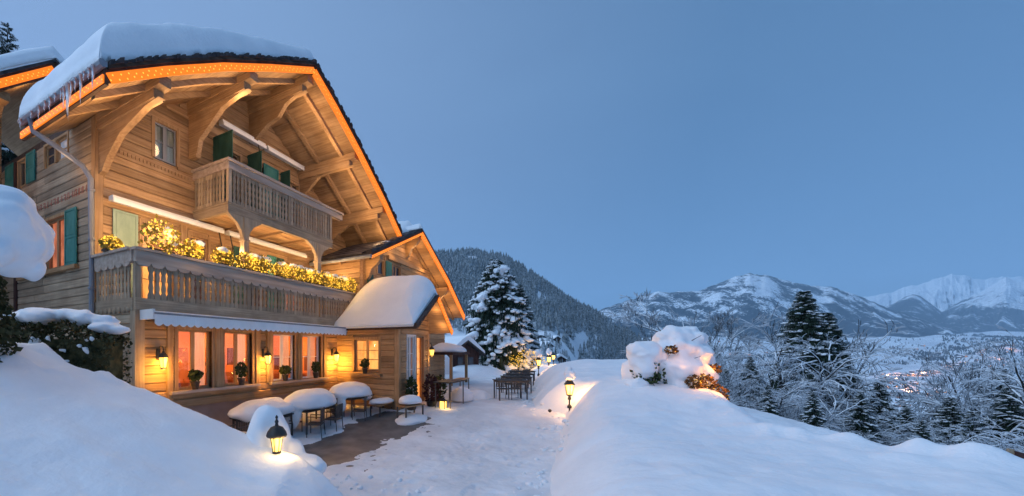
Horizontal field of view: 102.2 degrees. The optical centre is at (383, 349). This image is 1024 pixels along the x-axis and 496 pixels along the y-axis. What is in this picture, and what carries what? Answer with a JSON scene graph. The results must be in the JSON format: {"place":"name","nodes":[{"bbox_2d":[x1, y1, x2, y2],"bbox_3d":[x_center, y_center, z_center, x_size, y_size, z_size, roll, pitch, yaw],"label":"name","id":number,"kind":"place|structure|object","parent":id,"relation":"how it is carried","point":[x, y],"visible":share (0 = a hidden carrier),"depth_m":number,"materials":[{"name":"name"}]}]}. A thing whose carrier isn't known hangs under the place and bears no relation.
{"place":"outdoors","nodes":[
{"label":"outdoors","id":0,"kind":"place"},
{"bbox_2d":[303,411,433,471],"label":"paving","id":1,"kind":"structure","parent":0,"point":[351,442],"depth_m":10.99,"materials":[{"name":"stone"}]},
{"bbox_2d":[229,413,293,435],"bbox_3d":[-3.245,2.140,10.738,0.900,0.740,1.500,0,0,31],"label":"terrace table","id":2,"kind":"object","parent":1,"relation":"on","point":[285,415],"visible":0.23,"depth_m":10.87,"materials":[{"name":"metal"}]},
{"bbox_2d":[227,397,294,422],"bbox_3d":[-3.301,1.622,10.763,1.346,0.562,1.991,0,0,31],"label":"snow cushion","id":3,"kind":"object","parent":2,"relation":"on","point":[245,411],"visible":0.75,"depth_m":10.33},
{"bbox_2d":[306,407,325,439],"bbox_3d":[-1.895,2.063,11.113,0.454,0.876,0.446,0,0,5],"label":"terrace chair","id":4,"kind":"object","parent":1,"relation":"on","point":[321,417],"visible":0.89,"depth_m":11.04,"materials":[{"name":"metal"}]},
{"bbox_2d":[302,404,337,434],"bbox_3d":[-2.173,2.090,11.962,0.900,0.780,1.450,0,0,31],"label":"terrace table","id":5,"kind":"object","parent":1,"relation":"on","point":[312,410],"visible":0.17,"depth_m":11.50,"materials":[{"name":"metal"}]},
{"bbox_2d":[284,388,336,428],"bbox_3d":[-2.251,1.719,11.961,1.392,1.084,1.881,0,0,31],"label":"snow cushion","id":6,"kind":"object","parent":5,"relation":"on","point":[300,401],"visible":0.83,"depth_m":11.34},
{"bbox_2d":[325,403,342,431],"bbox_3d":[-1.489,2.043,11.795,0.454,0.876,0.446,0,0,22],"label":"terrace chair","id":7,"kind":"object","parent":1,"relation":"on","point":[339,411],"visible":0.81,"depth_m":11.74,"materials":[{"name":"metal"}]},
{"bbox_2d":[332,394,373,417],"bbox_3d":[-1.068,1.950,13.633,0.900,0.760,1.350,0,0,31],"label":"terrace table","id":8,"kind":"object","parent":1,"relation":"on","point":[352,400],"visible":0.24,"depth_m":13.00,"materials":[{"name":"wood"}]},
{"bbox_2d":[329,381,371,410],"bbox_3d":[-1.109,1.611,13.612,1.334,1.028,1.877,0,0,31],"label":"snow cushion","id":9,"kind":"object","parent":8,"relation":"on","point":[342,392],"visible":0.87,"depth_m":12.99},
{"bbox_2d":[405,375,417,410],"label":"tub plant","id":10,"kind":"object","parent":1,"relation":"on","point":[410,382],"visible":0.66,"depth_m":13.94,"materials":[{"name":"green plant"}]},
{"bbox_2d":[433,379,465,408],"bbox_3d":[2.441,1.655,14.752,0.700,1.030,1.500,0,0,31],"label":"bar table","id":11,"kind":"object","parent":1,"relation":"on","point":[449,381],"visible":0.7,"depth_m":14.29,"materials":[{"name":"wood"}]},
{"bbox_2d":[492,379,528,400],"bbox_3d":[5.155,1.676,16.200,1.230,0.904,0.840,0,0,-1],"label":"terrace table","id":12,"kind":"object","parent":1,"relation":"on","point":[499,381],"visible":0.79,"depth_m":15.84,"materials":[{"name":"metal"}]},
{"bbox_2d":[0,0,1023,310],"label":"sky","id":13,"kind":"structure","parent":0,"point":[610,149],"materials":[{"name":"blue"}]},
{"bbox_2d":[446,256,613,358],"bbox_3d":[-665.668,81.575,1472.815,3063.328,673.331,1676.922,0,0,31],"label":"hill","id":14,"kind":"structure","parent":0,"point":[579,339],"depth_m":526.68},
{"bbox_2d":[434,246,647,359],"bbox_3d":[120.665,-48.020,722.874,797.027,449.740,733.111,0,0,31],"label":"forest","id":15,"kind":"object","parent":14,"relation":"on","point":[571,315],"visible":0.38,"depth_m":714.66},
{"bbox_2d":[243,372,886,495],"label":"path","id":16,"kind":"structure","parent":0,"point":[484,447],"depth_m":9.95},
{"bbox_2d":[396,403,424,417],"bbox_3d":[0.862,2.050,12.954,0.435,0.520,0.950,0,0,45],"label":"bench","id":17,"kind":"object","parent":16,"relation":"on","point":[405,406],"visible":0.71,"depth_m":12.77,"materials":[{"name":"brown wood"}]},
{"bbox_2d":[399,395,421,403],"bbox_3d":[0.860,1.602,12.963,0.713,0.267,1.065,0,0,31],"label":"snow pillow","id":18,"kind":"object","parent":17,"relation":"on","point":[410,399],"visible":1,"depth_m":12.64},
{"bbox_2d":[395,413,426,425],"bbox_3d":[0.928,2.227,12.981,1.057,0.309,1.752,0,0,31],"label":"snow heap","id":19,"kind":"object","parent":16,"relation":"on","point":[414,418],"visible":0.81,"depth_m":12.51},
{"bbox_2d":[329,383,568,495],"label":"snow clods","id":20,"kind":"object","parent":16,"relation":"on","point":[540,472],"visible":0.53,"depth_m":8.94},
{"bbox_2d":[433,343,469,385],"bbox_3d":[3.025,0.948,23.462,3.687,2.763,3.183,0,0,31],"label":"carport","id":21,"kind":"object","parent":16,"relation":"on","point":[450,349],"visible":0.45,"depth_m":22.02,"materials":[{"name":"brown wood"}]},
{"bbox_2d":[451,386,472,401],"bbox_3d":[3.107,1.756,15.872,0.912,0.582,1.040,0,0,31],"label":"snow heap","id":22,"kind":"object","parent":16,"relation":"on","point":[457,394],"visible":0.93,"depth_m":15.52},
{"bbox_2d":[471,390,492,399],"bbox_3d":[3.982,1.940,16.780,1.222,0.532,1.197,0,0,31],"label":"snow heap","id":23,"kind":"object","parent":16,"relation":"on","point":[479,394],"visible":0.43,"depth_m":16.33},
{"bbox_2d":[445,331,1023,432],"bbox_3d":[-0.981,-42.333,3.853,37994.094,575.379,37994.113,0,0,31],"label":"ground","id":24,"kind":"structure","parent":0,"point":[929,341],"depth_m":3015.26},
{"bbox_2d":[0,21,18,327],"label":"fir","id":25,"kind":"object","parent":24,"relation":"on","point":[8,155],"visible":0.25,"depth_m":39.60,"materials":[{"name":"green plant"}]},
{"bbox_2d":[0,342,343,495],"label":"snow bank","id":26,"kind":"structure","parent":24,"relation":"on","point":[67,429],"depth_m":4.97,"materials":[{"name":"snow"}]},
{"bbox_2d":[0,275,23,362],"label":"conifer bush","id":27,"kind":"object","parent":26,"relation":"on","point":[7,331],"visible":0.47,"depth_m":5.92,"materials":[{"name":"green plant"}]},
{"bbox_2d":[0,184,54,281],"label":"snow dome","id":28,"kind":"structure","parent":27,"relation":"on","point":[27,237],"depth_m":5.45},
{"bbox_2d":[0,307,132,382],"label":"hedge","id":29,"kind":"object","parent":26,"relation":"on","point":[104,351],"visible":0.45,"depth_m":7.16,"materials":[{"name":"green plant"}]},
{"bbox_2d":[266,415,286,453],"bbox_3d":[-1.580,1.645,5.850,0.310,1.370,0.310,0,0,31],"label":"path lantern","id":30,"kind":"object","parent":26,"relation":"on","point":[276,434],"visible":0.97,"depth_m":5.79,"materials":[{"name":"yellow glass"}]},
{"bbox_2d":[246,405,326,473],"bbox_3d":[-1.782,1.585,6.191,1.722,1.417,1.021,0,0,11],"label":"snow heap","id":31,"kind":"object","parent":26,"relation":"on","point":[262,421],"visible":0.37,"depth_m":6.16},
{"bbox_2d":[0,52,464,431],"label":"chalet","id":32,"kind":"object","parent":24,"relation":"on","point":[267,164],"visible":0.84,"depth_m":11.71,"materials":[{"name":"brown wood"}]},
{"bbox_2d":[17,156,25,188],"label":"window","id":33,"kind":"structure","parent":32,"relation":"in","point":[21,164],"depth_m":12.21,"materials":[{"name":"brown wood"}]},
{"bbox_2d":[0,66,53,87],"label":"light string","id":34,"kind":"object","parent":32,"relation":"attached to","point":[23,77],"visible":0.94,"depth_m":11.79,"materials":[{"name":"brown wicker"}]},
{"bbox_2d":[0,46,64,71],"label":"snow cover","id":35,"kind":"object","parent":32,"relation":"on","point":[17,59],"visible":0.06,"depth_m":11.87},
{"bbox_2d":[43,138,55,168],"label":"window","id":36,"kind":"structure","parent":32,"relation":"in","point":[48,151],"depth_m":11.23,"materials":[{"name":"brown wood"}]},
{"bbox_2d":[44,212,63,269],"bbox_3d":[-9.008,-2.960,11.013,1.420,1.460,0.235,0,0,31],"label":"window","id":37,"kind":"structure","parent":32,"relation":"in","point":[57,220],"depth_m":11.08,"materials":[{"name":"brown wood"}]},
{"bbox_2d":[20,74,103,138],"bbox_3d":[-6.918,-5.070,8.401,3.917,0.150,0.053,0,0,31],"label":"light string","id":38,"kind":"object","parent":32,"relation":"attached to","point":[75,97],"visible":0.89,"depth_m":8.25,"materials":[{"name":"orange plastic"}]},
{"bbox_2d":[55,130,69,162],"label":"window","id":39,"kind":"structure","parent":32,"relation":"in","point":[62,140],"depth_m":10.80,"materials":[{"name":"brown wood"}]},
{"bbox_2d":[98,234,124,251],"bbox_3d":[-6.440,-2.481,9.370,0.494,0.531,0.551,0,0,31],"label":"lit bush","id":40,"kind":"object","parent":32,"relation":"on","point":[107,243],"visible":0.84,"depth_m":9.25,"materials":[{"name":"yellow plant"}]},
{"bbox_2d":[138,218,176,297],"bbox_3d":[-6.402,-2.345,11.182,0.235,2.390,1.050,0,0,31],"label":"balcony door","id":41,"kind":"structure","parent":32,"relation":"in","point":[144,272],"depth_m":11.05,"materials":[{"name":"brown wood"}]},
{"bbox_2d":[137,214,180,254],"bbox_3d":[-5.299,-2.667,9.407,0.812,1.012,0.916,0,0,7],"label":"lit bush","id":42,"kind":"object","parent":32,"relation":"on","point":[172,238],"visible":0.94,"depth_m":9.30,"materials":[{"name":"yellow plant"}]},
{"bbox_2d":[156,346,168,369],"bbox_3d":[-5.115,0.181,9.201,0.338,0.559,0.239,0,0,54],"label":"wall lantern","id":43,"kind":"object","parent":32,"relation":"attached to","point":[162,357],"depth_m":9.13,"materials":[{"name":"yellow glass"}]},
{"bbox_2d":[151,115,179,166],"bbox_3d":[-6.284,-5.910,11.362,0.215,1.120,0.820,0,0,31],"label":"window","id":44,"kind":"structure","parent":32,"relation":"in","point":[165,138],"depth_m":11.36,"materials":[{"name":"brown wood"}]},
{"bbox_2d":[18,22,314,118],"bbox_3d":[-5.202,-7.456,11.182,3.813,4.344,6.693,0,0,31],"label":"snow cover","id":45,"kind":"object","parent":32,"relation":"on","point":[118,40],"visible":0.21,"depth_m":8.56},
{"bbox_2d":[177,238,204,259],"bbox_3d":[-4.878,-2.520,10.088,0.583,0.580,0.672,0,0,31],"label":"lit bush","id":46,"kind":"object","parent":32,"relation":"on","point":[197,247],"visible":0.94,"depth_m":9.95,"materials":[{"name":"yellow plant"}]},
{"bbox_2d":[173,325,214,390],"bbox_3d":[-4.913,0.200,10.174,0.327,1.600,1.130,0,0,31],"label":"window","id":47,"kind":"structure","parent":32,"relation":"in","point":[197,338],"depth_m":10.42,"materials":[{"name":"brown wood"}]},
{"bbox_2d":[187,369,203,389],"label":"potted plant","id":48,"kind":"object","parent":32,"relation":"on","point":[196,378],"visible":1,"depth_m":9.95,"materials":[{"name":"green plant"}]},
{"bbox_2d":[187,231,210,300],"bbox_3d":[-5.760,-2.345,12.266,0.235,2.390,0.770,0,0,31],"label":"balcony door","id":49,"kind":"structure","parent":32,"relation":"in","point":[207,240],"depth_m":12.46,"materials":[{"name":"brown wood"}]},
{"bbox_2d":[106,62,314,83],"bbox_3d":[-3.672,-6.943,9.975,0.053,3.831,5.937,0,0,31],"label":"light string","id":50,"kind":"object","parent":32,"relation":"attached to","point":[116,77],"visible":1,"depth_m":9.02,"materials":[{"name":"orange plastic"}]},
{"bbox_2d":[210,246,234,265],"bbox_3d":[-4.399,-2.543,10.875,0.612,0.619,0.681,0,0,31],"label":"lit bush","id":51,"kind":"object","parent":32,"relation":"on","point":[226,255],"visible":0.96,"depth_m":10.74,"materials":[{"name":"yellow plant"}]},
{"bbox_2d":[222,328,254,386],"bbox_3d":[-4.236,0.200,11.318,0.327,1.600,1.150,0,0,31],"label":"window","id":52,"kind":"structure","parent":32,"relation":"in","point":[238,338],"depth_m":11.59,"materials":[{"name":"brown wood"}]},
{"bbox_2d":[234,362,247,384],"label":"potted plant","id":53,"kind":"object","parent":32,"relation":"on","point":[241,371],"visible":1,"depth_m":11.16,"materials":[{"name":"green plant"}]},
{"bbox_2d":[233,251,258,270],"bbox_3d":[-3.985,-2.559,11.559,0.699,0.659,0.744,0,0,31],"label":"lit bush","id":54,"kind":"object","parent":32,"relation":"on","point":[252,258],"visible":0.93,"depth_m":11.45,"materials":[{"name":"yellow plant"}]},
{"bbox_2d":[249,255,272,274],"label":"lit bush","id":55,"kind":"object","parent":32,"relation":"on","point":[262,259],"visible":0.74,"depth_m":11.97,"materials":[{"name":"yellow plant"}]},
{"bbox_2d":[270,260,291,278],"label":"lit bush","id":56,"kind":"object","parent":32,"relation":"on","point":[280,265],"visible":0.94,"depth_m":12.59,"materials":[{"name":"yellow plant"}]},
{"bbox_2d":[271,331,297,381],"bbox_3d":[-3.327,0.200,12.855,0.327,1.600,1.180,0,0,31],"label":"window","id":57,"kind":"structure","parent":32,"relation":"in","point":[283,357],"depth_m":13.18,"materials":[{"name":"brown wood"}]},
{"bbox_2d":[285,263,304,280],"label":"lit bush","id":58,"kind":"object","parent":32,"relation":"on","point":[298,269],"visible":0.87,"depth_m":13.13,"materials":[{"name":"yellow plant"}]},
{"bbox_2d":[301,332,322,378],"bbox_3d":[-2.653,0.200,13.995,0.327,1.600,1.190,0,0,31],"label":"window","id":59,"kind":"structure","parent":32,"relation":"in","point":[310,356],"depth_m":14.30,"materials":[{"name":"brown wood"}]},
{"bbox_2d":[303,268,324,284],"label":"lit bush","id":60,"kind":"object","parent":32,"relation":"on","point":[319,279],"visible":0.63,"depth_m":14.04,"materials":[{"name":"yellow plant"}]},
{"bbox_2d":[312,69,401,236],"bbox_3d":[-0.700,-6.789,14.999,0.053,4.163,5.986,0,0,31],"label":"light string","id":61,"kind":"object","parent":32,"relation":"on","point":[336,110],"visible":0.95,"depth_m":14.43,"materials":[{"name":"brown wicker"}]},
{"bbox_2d":[352,337,381,370],"bbox_3d":[-0.599,0.150,14.613,1.250,1.240,0.235,0,0,31],"label":"window","id":62,"kind":"structure","parent":32,"relation":"in","point":[369,348],"depth_m":14.64,"materials":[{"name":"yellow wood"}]},
{"bbox_2d":[334,275,437,327],"bbox_3d":[0.368,-1.857,15.563,3.427,2.153,3.390,0,0,31],"label":"snow cover","id":63,"kind":"object","parent":32,"relation":"on","point":[395,301],"visible":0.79,"depth_m":14.56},
{"bbox_2d":[405,334,415,394],"bbox_3d":[0.929,0.720,14.717,0.215,2.560,0.740,0,0,31],"label":"porch window","id":64,"kind":"structure","parent":32,"relation":"in","point":[408,369],"depth_m":14.94,"materials":[{"name":"glass"}]},
{"bbox_2d":[416,335,423,400],"bbox_3d":[1.311,0.715,15.362,0.215,2.570,0.740,0,0,31],"label":"door","id":65,"kind":"structure","parent":32,"relation":"in","point":[419,338],"depth_m":15.58,"materials":[{"name":"brown wood"}]},
{"bbox_2d":[421,232,464,319],"bbox_3d":[3.342,-3.689,21.419,0.053,3.822,6.193,0,0,31],"label":"light string","id":66,"kind":"object","parent":32,"relation":"attached to","point":[433,256],"visible":1,"depth_m":20.98,"materials":[{"name":"orange"}]},
{"bbox_2d":[445,335,485,366],"bbox_3d":[5.450,1.425,31.500,3.456,5.010,3.756,0,0,-29],"label":"hut","id":67,"kind":"object","parent":24,"relation":"on","point":[474,348],"visible":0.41,"depth_m":30.29,"materials":[{"name":"brown wood"}]},
{"bbox_2d":[444,365,503,378],"bbox_3d":[6.355,1.808,31.086,6.122,1.350,11.197,0,0,31],"label":"snow bank mound","id":68,"kind":"object","parent":24,"relation":"on","point":[477,371],"visible":0.3,"depth_m":28.41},
{"bbox_2d":[462,259,544,371],"bbox_3d":[10.345,-0.915,35.816,8.452,14.461,7.748,0,0,31],"label":"spruce","id":69,"kind":"object","parent":24,"relation":"on","point":[497,327],"visible":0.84,"depth_m":34.10,"materials":[{"name":"green plant"}]},
{"bbox_2d":[516,284,542,365],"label":"spruce","id":70,"kind":"object","parent":24,"relation":"on","point":[533,346],"visible":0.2,"depth_m":42.41,"materials":[{"name":"green plant"}]},
{"bbox_2d":[533,330,570,362],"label":"wood","id":71,"kind":"object","parent":24,"relation":"on","point":[543,347],"visible":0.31,"depth_m":203.76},
{"bbox_2d":[603,289,771,364],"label":"bare tree","id":72,"kind":"object","parent":24,"relation":"on","point":[652,319],"visible":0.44,"depth_m":43.98,"materials":[{"name":"grey plant"}]},
{"bbox_2d":[712,342,770,388],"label":"bare tree","id":73,"kind":"object","parent":24,"relation":"on","point":[725,364],"visible":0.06,"depth_m":50.68,"materials":[{"name":"grey plant"}]},
{"bbox_2d":[734,357,762,410],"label":"spruce","id":74,"kind":"object","parent":24,"relation":"on","point":[751,366],"visible":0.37,"depth_m":30.80,"materials":[{"name":"green plant"}]},
{"bbox_2d":[757,385,779,415],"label":"spruce","id":75,"kind":"object","parent":24,"relation":"on","point":[770,407],"visible":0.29,"depth_m":25.83,"materials":[{"name":"green plant"}]},
{"bbox_2d":[530,359,1023,495],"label":"snow bank","id":76,"kind":"structure","parent":24,"relation":"on","point":[657,439],"depth_m":6.26,"materials":[{"name":"snow"}]},
{"bbox_2d":[564,380,574,410],"bbox_3d":[6.020,1.624,12.900,0.304,1.552,0.351,0,0,13],"label":"path lamp","id":77,"kind":"object","parent":76,"relation":"on","point":[569,385],"visible":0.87,"depth_m":12.83,"materials":[{"name":"yellow glass"}]},
{"bbox_2d":[624,341,667,386],"bbox_3d":[7.150,0.552,10.875,1.139,1.580,0.870,0,0,-7],"label":"snowy shrub","id":78,"kind":"object","parent":76,"relation":"on","point":[645,358],"visible":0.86,"depth_m":10.63,"materials":[{"name":"snow"}]},
{"bbox_2d":[621,325,729,399],"bbox_3d":[8.104,0.405,11.117,2.509,2.229,1.958,0,0,1],"label":"snowy shrub","id":79,"kind":"object","parent":76,"relation":"on","point":[690,362],"visible":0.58,"depth_m":10.61,"materials":[{"name":"snow"}]},
{"bbox_2d":[736,373,827,415],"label":"bare tree","id":80,"kind":"object","parent":24,"relation":"on","point":[792,398],"visible":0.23,"depth_m":25.59,"materials":[{"name":"grey plant"}]},
{"bbox_2d":[724,333,889,436],"bbox_3d":[31.304,5.131,30.201,11.535,12.883,8.903,0,0,-40],"label":"bare tree","id":81,"kind":"object","parent":24,"relation":"on","point":[774,372],"visible":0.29,"depth_m":30.90,"materials":[{"name":"grey plant"}]},
{"bbox_2d":[767,290,850,420],"bbox_3d":[37.977,6.389,35.864,8.586,23.469,8.684,0,0,13],"label":"spruce","id":82,"kind":"object","parent":24,"relation":"on","point":[803,318],"visible":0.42,"depth_m":35.19,"materials":[{"name":"green plant"}]},
{"bbox_2d":[799,391,829,428],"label":"spruce","id":83,"kind":"object","parent":24,"relation":"on","point":[814,413],"visible":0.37,"depth_m":23.86,"materials":[{"name":"green plant"}]},
{"bbox_2d":[721,302,917,407],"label":"bare tree","id":84,"kind":"object","parent":24,"relation":"on","point":[770,339],"visible":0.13,"depth_m":42.22,"materials":[{"name":"white plant"}]},
{"bbox_2d":[756,332,917,421],"bbox_3d":[35.588,6.540,33.184,14.294,15.965,11.033,0,0,-15],"label":"bare tree","id":85,"kind":"object","parent":24,"relation":"on","point":[831,372],"visible":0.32,"depth_m":31.00,"materials":[{"name":"grey plant"}]},
{"bbox_2d":[779,376,895,439],"bbox_3d":[28.095,6.205,26.388,7.817,8.820,5.881,0,0,-15],"label":"bare tree","id":86,"kind":"object","parent":24,"relation":"on","point":[832,416],"visible":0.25,"depth_m":25.93,"materials":[{"name":"white plant"}]},
{"bbox_2d":[820,313,862,417],"bbox_3d":[42.432,8.533,37.980,8.954,24.196,8.852,0,0,0],"label":"spruce","id":87,"kind":"object","parent":24,"relation":"on","point":[833,329],"visible":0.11,"depth_m":36.97,"materials":[{"name":"green plant"}]},
{"bbox_2d":[715,359,996,444],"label":"thicket","id":88,"kind":"object","parent":24,"relation":"on","point":[731,394],"visible":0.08,"depth_m":27.31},
{"bbox_2d":[841,391,883,442],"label":"spruce","id":89,"kind":"object","parent":24,"relation":"on","point":[861,415],"visible":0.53,"depth_m":25.77,"materials":[{"name":"green plant"}]},
{"bbox_2d":[713,333,1023,362],"bbox_3d":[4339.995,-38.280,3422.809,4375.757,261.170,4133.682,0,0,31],"label":"wood","id":90,"kind":"object","parent":24,"relation":"on","point":[950,346],"visible":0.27,"depth_m":3418.86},
{"bbox_2d":[721,338,1020,431],"bbox_3d":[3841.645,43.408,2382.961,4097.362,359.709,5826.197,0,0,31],"label":"tree rows","id":91,"kind":"object","parent":24,"relation":"on","point":[903,362],"visible":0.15,"depth_m":2606.32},
{"bbox_2d":[795,392,953,445],"bbox_3d":[32.425,7.529,26.071,8.347,9.418,6.279,0,0,39],"label":"bare tree","id":92,"kind":"object","parent":24,"relation":"on","point":[895,439],"visible":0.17,"depth_m":25.83,"materials":[{"name":"white plant"}]},
{"bbox_2d":[865,380,900,442],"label":"spruce","id":93,"kind":"object","parent":24,"relation":"on","point":[884,402],"visible":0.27,"depth_m":29.67,"materials":[{"name":"green plant"}]},
{"bbox_2d":[888,405,916,445],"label":"spruce","id":94,"kind":"object","parent":24,"relation":"on","point":[906,412],"visible":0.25,"depth_m":26.90,"materials":[{"name":"green plant"}]},
{"bbox_2d":[875,410,943,445],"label":"tree","id":95,"kind":"object","parent":24,"relation":"on","point":[934,432],"visible":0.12,"depth_m":26.49,"materials":[{"name":"white plant"}]},
{"bbox_2d":[907,420,935,441],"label":"spruce","id":96,"kind":"object","parent":24,"relation":"on","point":[919,432],"visible":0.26,"depth_m":22.94,"materials":[{"name":"green plant"}]},
{"bbox_2d":[928,397,966,444],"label":"spruce","id":97,"kind":"object","parent":24,"relation":"on","point":[950,412],"visible":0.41,"depth_m":29.86,"materials":[{"name":"green plant"}]},
{"bbox_2d":[888,360,1021,426],"bbox_3d":[49.648,10.096,32.269,14.927,20.992,13.098,0,0,2],"label":"bare tree","id":98,"kind":"object","parent":24,"relation":"on","point":[938,396],"visible":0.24,"depth_m":35.15,"materials":[{"name":"white plant"}]},
{"bbox_2d":[888,324,1023,438],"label":"bare tree","id":99,"kind":"object","parent":24,"relation":"on","point":[967,374],"visible":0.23,"depth_m":39.35,"materials":[{"name":"grey plant"}]},
{"bbox_2d":[888,339,1023,428],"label":"bare tree","id":100,"kind":"object","parent":24,"relation":"on","point":[989,380],"visible":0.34,"depth_m":32.40,"materials":[{"name":"white plant"}]},
{"bbox_2d":[889,416,1022,452],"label":"bare tree","id":101,"kind":"object","parent":24,"relation":"on","point":[1017,443],"visible":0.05,"depth_m":22.28,"materials":[{"name":"white plant"}]},
{"bbox_2d":[893,413,1023,452],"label":"bare tree","id":102,"kind":"object","parent":24,"relation":"on","point":[1006,445],"visible":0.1,"depth_m":20.61,"materials":[{"name":"white plant"}]},
{"bbox_2d":[950,410,991,444],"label":"spruce","id":103,"kind":"object","parent":24,"relation":"on","point":[971,428],"visible":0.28,"depth_m":23.95,"materials":[{"name":"green plant"}]},
{"bbox_2d":[941,358,1023,448],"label":"bare tree","id":104,"kind":"object","parent":24,"relation":"on","point":[1017,394],"visible":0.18,"depth_m":27.80,"materials":[{"name":"white plant"}]},
{"bbox_2d":[962,366,1022,418],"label":"bare tree","id":105,"kind":"object","parent":24,"relation":"on","point":[1000,386],"visible":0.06,"depth_m":41.64,"materials":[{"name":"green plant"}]},
{"bbox_2d":[981,387,1023,451],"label":"spruce","id":106,"kind":"object","parent":24,"relation":"on","point":[1010,408],"visible":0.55,"depth_m":27.88,"materials":[{"name":"green plant"}]},
{"bbox_2d":[599,273,990,339],"bbox_3d":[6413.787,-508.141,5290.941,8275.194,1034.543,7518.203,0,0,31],"label":"mountain","id":107,"kind":"structure","parent":0,"point":[748,297],"depth_m":4643.45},
{"bbox_2d":[886,294,941,324],"bbox_3d":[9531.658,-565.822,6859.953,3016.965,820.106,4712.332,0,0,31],"label":"mountain","id":108,"kind":"structure","parent":0,"point":[917,306],"depth_m":6568.97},
{"bbox_2d":[858,339,1023,376],"bbox_3d":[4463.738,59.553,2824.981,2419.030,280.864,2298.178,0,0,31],"label":"hill","id":109,"kind":"structure","parent":0,"point":[977,354],"depth_m":2670.99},
{"bbox_2d":[921,337,1023,373],"bbox_3d":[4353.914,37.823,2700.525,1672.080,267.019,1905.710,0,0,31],"label":"wood","id":110,"kind":"object","parent":109,"relation":"on","point":[969,353],"visible":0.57,"depth_m":2674.69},
{"bbox_2d":[864,273,1023,311],"bbox_3d":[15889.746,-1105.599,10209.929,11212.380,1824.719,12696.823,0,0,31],"label":"mountain","id":111,"kind":"structure","parent":0,"point":[941,294],"depth_m":9843.69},
{"bbox_2d":[937,277,1023,332],"bbox_3d":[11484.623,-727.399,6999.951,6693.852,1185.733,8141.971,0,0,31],"label":"mountain","id":112,"kind":"structure","parent":0,"point":[1000,303],"depth_m":6001.24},
{"bbox_3d":[2.531,2.398,15.132,2.130,0.464,3.945,0,0,31],"label":"stone step","id":113,"kind":"object","parent":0,"visible":0},
{"bbox_2d":[422,373,440,406],"bbox_3d":[1.770,1.513,14.690,0.789,1.315,0.747,0,0,31],"label":"tub plant","id":114,"kind":"object","parent":113,"relation":"on","point":[430,400],"visible":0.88,"depth_m":14.58,"materials":[{"name":"green plant"}]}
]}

